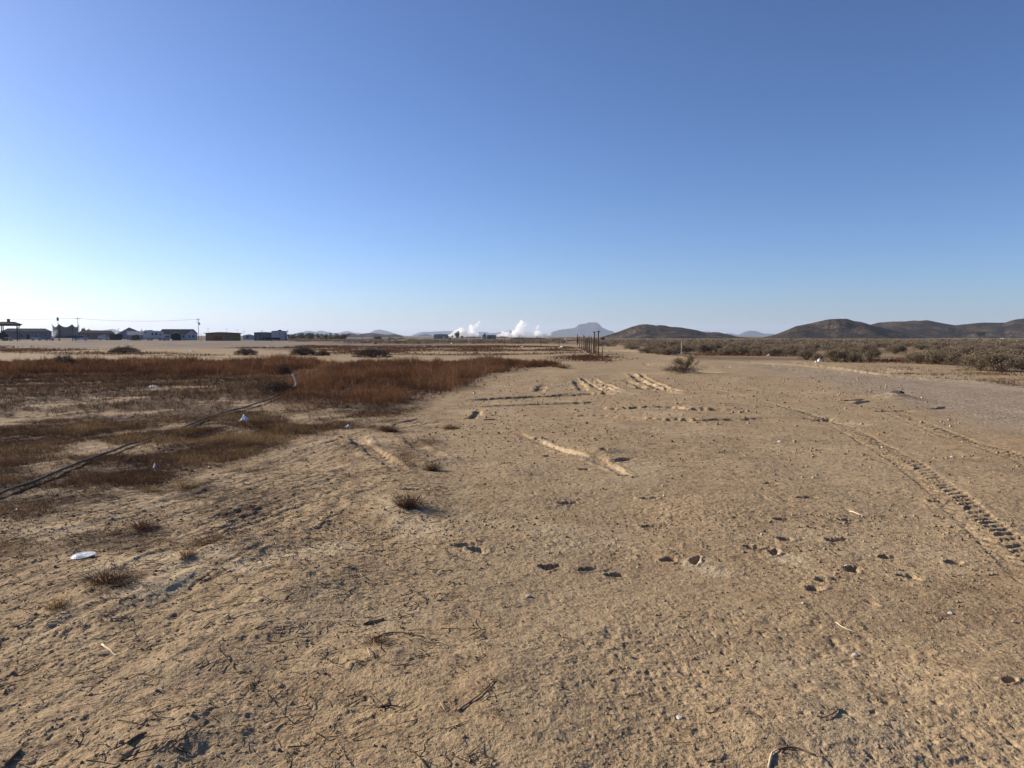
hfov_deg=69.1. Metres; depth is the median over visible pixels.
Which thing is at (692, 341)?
desert scrub
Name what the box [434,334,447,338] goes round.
warehouse
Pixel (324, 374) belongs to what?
dead grass
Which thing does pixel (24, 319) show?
power line
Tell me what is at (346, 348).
field grass
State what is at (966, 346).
desert bush
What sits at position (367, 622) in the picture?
stick
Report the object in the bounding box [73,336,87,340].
parked car
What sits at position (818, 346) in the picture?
desert bush
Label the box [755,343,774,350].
desert bush
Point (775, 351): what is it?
desert bush
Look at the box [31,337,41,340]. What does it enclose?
parked car
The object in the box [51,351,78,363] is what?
dark shrub
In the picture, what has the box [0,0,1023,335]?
sky
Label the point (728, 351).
desert bush
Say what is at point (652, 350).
desert bush
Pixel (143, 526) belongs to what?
dry tuft
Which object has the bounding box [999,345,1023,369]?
desert bush
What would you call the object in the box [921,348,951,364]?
desert bush
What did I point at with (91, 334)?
house
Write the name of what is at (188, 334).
house
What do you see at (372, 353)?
dark shrub
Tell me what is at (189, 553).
dry tuft
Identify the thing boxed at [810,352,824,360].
desert bush
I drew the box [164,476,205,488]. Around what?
dry tuft
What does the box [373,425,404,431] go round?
dry tuft
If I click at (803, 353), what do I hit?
desert bush
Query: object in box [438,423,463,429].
dry tuft
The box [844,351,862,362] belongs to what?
desert bush
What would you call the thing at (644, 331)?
hill
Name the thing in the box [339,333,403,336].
hill
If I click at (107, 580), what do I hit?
dry tuft
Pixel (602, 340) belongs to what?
warning sign
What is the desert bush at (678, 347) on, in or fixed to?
on the ground at (592, 726)
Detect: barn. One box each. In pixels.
[117,327,136,338]
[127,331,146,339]
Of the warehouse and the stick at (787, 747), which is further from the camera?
the warehouse
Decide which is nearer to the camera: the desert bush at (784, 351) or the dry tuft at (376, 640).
the dry tuft at (376, 640)
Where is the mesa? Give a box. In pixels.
[537,322,614,335]
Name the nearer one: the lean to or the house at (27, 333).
the lean to
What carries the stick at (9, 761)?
on the ground at (592, 726)
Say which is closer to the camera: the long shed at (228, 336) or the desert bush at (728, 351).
the desert bush at (728, 351)
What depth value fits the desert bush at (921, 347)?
84.36 m
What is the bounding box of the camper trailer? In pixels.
[162,335,169,340]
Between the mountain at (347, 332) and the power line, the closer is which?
the power line
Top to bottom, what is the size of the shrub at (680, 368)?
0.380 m
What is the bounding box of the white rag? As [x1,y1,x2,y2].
[239,414,248,421]
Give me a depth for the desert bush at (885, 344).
94.77 m
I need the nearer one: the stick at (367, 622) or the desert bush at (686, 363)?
the stick at (367, 622)
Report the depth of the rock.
19.21 m
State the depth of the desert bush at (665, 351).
59.88 m
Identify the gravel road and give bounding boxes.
[726,363,1023,434]
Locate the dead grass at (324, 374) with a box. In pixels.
[0,353,561,409]
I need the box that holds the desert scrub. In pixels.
[287,338,1023,347]
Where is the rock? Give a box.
[889,390,904,393]
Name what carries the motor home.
on the ground at (592, 726)
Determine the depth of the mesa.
7821.42 m
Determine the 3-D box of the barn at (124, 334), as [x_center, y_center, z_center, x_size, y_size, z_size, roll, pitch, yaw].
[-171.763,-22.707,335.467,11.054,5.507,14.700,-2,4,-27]
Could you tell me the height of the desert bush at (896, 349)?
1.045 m
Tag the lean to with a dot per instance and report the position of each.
(115, 336)
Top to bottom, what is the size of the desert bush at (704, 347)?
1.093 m
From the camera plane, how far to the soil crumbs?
5.75 m
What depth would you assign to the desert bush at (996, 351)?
57.82 m
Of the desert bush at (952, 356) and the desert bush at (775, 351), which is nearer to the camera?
the desert bush at (952, 356)
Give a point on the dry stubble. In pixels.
(277, 428)
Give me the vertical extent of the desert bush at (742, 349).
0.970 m
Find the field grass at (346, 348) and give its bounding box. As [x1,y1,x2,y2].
[0,345,960,363]
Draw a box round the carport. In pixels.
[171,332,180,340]
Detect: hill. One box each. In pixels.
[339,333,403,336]
[464,336,511,337]
[600,324,747,338]
[763,319,925,338]
[871,318,1023,337]
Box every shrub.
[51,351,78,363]
[107,344,144,352]
[233,347,257,354]
[259,378,296,392]
[274,363,291,374]
[286,343,318,355]
[315,348,329,355]
[351,346,391,357]
[660,364,702,372]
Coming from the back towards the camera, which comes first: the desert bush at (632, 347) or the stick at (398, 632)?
the desert bush at (632, 347)
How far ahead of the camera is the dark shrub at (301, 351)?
59.93 m
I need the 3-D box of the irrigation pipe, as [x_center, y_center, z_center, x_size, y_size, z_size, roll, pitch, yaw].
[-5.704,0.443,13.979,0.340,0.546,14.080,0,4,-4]
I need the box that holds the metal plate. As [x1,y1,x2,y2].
[70,551,95,559]
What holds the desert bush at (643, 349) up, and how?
on the ground at (592, 726)
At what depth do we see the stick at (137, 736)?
2.89 m
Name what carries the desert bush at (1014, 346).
on the ground at (592, 726)
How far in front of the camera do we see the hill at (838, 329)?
1037.28 m
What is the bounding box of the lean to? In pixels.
[109,334,121,339]
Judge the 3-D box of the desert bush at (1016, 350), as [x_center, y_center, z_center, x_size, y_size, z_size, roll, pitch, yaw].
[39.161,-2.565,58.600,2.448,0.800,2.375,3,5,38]
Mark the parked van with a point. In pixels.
(103, 337)
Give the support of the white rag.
on the ground at (592, 726)
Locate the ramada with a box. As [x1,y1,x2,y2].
[0,319,21,340]
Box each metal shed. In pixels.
[254,332,270,340]
[271,330,286,340]
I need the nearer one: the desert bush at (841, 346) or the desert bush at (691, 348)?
the desert bush at (691, 348)
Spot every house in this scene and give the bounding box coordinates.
[0,328,51,339]
[79,330,114,339]
[161,329,197,339]
[243,334,253,339]
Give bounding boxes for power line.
[0,318,71,319]
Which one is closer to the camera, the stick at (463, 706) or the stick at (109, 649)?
the stick at (463, 706)
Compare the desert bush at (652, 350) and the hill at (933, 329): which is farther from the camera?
the hill at (933, 329)
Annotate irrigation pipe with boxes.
[0,374,296,494]
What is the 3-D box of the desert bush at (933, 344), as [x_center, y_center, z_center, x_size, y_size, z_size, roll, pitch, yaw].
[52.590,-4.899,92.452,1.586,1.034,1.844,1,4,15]
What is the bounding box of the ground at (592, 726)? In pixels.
[0,336,1023,767]
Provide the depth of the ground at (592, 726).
4.82 m
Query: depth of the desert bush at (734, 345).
68.42 m
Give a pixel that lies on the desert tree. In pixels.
(979, 334)
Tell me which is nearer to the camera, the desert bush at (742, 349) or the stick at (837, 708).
the stick at (837, 708)
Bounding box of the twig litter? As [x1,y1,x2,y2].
[0,421,1023,767]
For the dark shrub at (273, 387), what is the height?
0.472 m
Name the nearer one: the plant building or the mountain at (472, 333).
the plant building
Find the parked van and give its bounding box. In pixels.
[98,336,108,339]
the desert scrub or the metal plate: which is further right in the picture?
the desert scrub
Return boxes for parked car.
[0,332,7,340]
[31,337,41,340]
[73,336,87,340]
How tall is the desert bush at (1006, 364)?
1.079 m
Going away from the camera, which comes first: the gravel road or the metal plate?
the metal plate
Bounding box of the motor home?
[143,330,163,340]
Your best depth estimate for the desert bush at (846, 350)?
60.44 m
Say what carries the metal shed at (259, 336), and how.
on the ground at (592, 726)
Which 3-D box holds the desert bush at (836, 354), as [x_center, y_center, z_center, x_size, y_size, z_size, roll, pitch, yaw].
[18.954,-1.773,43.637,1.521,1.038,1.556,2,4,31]
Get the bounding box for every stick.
[4,748,21,765]
[101,643,117,655]
[126,732,146,744]
[363,617,383,624]
[371,631,426,638]
[457,679,494,711]
[767,748,778,767]
[778,746,815,755]
[819,706,838,717]
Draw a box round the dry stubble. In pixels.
[0,364,1023,598]
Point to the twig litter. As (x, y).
(486, 763)
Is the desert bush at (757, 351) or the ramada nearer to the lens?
the desert bush at (757, 351)
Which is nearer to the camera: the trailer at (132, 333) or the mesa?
the trailer at (132, 333)
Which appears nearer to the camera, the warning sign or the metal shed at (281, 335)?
the warning sign
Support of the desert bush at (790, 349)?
on the ground at (592, 726)
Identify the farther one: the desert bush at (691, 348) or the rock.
the desert bush at (691, 348)
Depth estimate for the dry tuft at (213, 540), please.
5.49 m
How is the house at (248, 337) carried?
on the ground at (592, 726)
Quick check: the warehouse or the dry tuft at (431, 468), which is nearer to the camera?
the dry tuft at (431, 468)
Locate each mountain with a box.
[292,330,403,335]
[412,330,523,335]
[703,331,774,335]
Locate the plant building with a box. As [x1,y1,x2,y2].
[487,335,495,338]
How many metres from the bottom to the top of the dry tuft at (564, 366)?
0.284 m
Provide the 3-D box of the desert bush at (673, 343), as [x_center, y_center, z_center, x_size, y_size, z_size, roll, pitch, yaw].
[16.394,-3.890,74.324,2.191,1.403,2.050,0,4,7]
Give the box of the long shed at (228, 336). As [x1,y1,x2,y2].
[203,332,242,340]
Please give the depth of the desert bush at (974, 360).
34.84 m
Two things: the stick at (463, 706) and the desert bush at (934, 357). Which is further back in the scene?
the desert bush at (934, 357)
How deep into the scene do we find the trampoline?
138.16 m
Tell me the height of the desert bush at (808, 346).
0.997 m
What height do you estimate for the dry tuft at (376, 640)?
0.067 m
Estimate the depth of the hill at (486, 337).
1370.32 m
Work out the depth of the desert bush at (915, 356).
42.01 m
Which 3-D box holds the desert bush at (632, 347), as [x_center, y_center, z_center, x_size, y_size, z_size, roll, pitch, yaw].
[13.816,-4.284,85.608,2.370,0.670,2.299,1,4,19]
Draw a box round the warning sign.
[601,337,604,357]
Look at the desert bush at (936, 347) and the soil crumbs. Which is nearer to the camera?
the soil crumbs
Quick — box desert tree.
[976,331,986,338]
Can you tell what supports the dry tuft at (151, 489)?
on the ground at (592, 726)
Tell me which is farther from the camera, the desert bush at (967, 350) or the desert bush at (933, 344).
the desert bush at (933, 344)
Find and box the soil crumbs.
[0,374,1023,767]
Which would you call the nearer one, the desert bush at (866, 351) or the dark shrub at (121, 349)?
the desert bush at (866, 351)
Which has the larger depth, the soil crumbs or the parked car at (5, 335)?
the parked car at (5, 335)
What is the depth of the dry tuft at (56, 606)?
4.27 m
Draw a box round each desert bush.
[624,345,640,349]
[638,345,657,352]
[648,348,658,353]
[654,347,678,354]
[666,339,684,349]
[667,342,689,353]
[671,354,699,370]
[685,345,695,351]
[693,343,713,352]
[708,342,723,351]
[712,347,739,354]
[726,341,747,349]
[736,345,752,354]
[746,348,764,355]
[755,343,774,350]
[761,347,780,355]
[777,344,791,354]
[784,342,805,355]
[795,346,816,359]
[799,342,821,348]
[799,343,820,351]
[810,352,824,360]
[822,345,847,361]
[836,343,854,350]
[840,348,858,354]
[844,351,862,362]
[857,340,881,361]
[880,342,890,347]
[884,343,906,353]
[904,351,930,362]
[909,344,930,349]
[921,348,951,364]
[928,344,945,350]
[929,340,939,346]
[942,350,971,365]
[953,345,980,354]
[953,347,1007,370]
[954,344,977,351]
[981,350,1023,371]
[991,348,1019,355]
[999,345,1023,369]
[1004,342,1022,349]
[1007,347,1023,354]
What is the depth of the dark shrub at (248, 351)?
61.05 m
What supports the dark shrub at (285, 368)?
on the ground at (592, 726)
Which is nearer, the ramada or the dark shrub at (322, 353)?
the dark shrub at (322, 353)
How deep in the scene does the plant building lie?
648.70 m
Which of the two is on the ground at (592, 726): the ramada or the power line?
the ramada
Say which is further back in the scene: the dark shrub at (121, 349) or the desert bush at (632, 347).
the desert bush at (632, 347)
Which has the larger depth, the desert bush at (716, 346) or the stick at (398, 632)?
the desert bush at (716, 346)
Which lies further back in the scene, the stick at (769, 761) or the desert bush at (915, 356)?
the desert bush at (915, 356)
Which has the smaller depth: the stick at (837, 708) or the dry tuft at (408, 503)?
the stick at (837, 708)
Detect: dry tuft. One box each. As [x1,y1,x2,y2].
[36,592,76,610]
[62,558,158,590]
[121,516,174,530]
[128,483,165,492]
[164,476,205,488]
[167,527,242,549]
[173,544,203,557]
[355,630,389,647]
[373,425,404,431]
[386,488,432,508]
[420,460,442,470]
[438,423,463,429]
[554,363,572,367]
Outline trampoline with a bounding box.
[52,324,78,340]

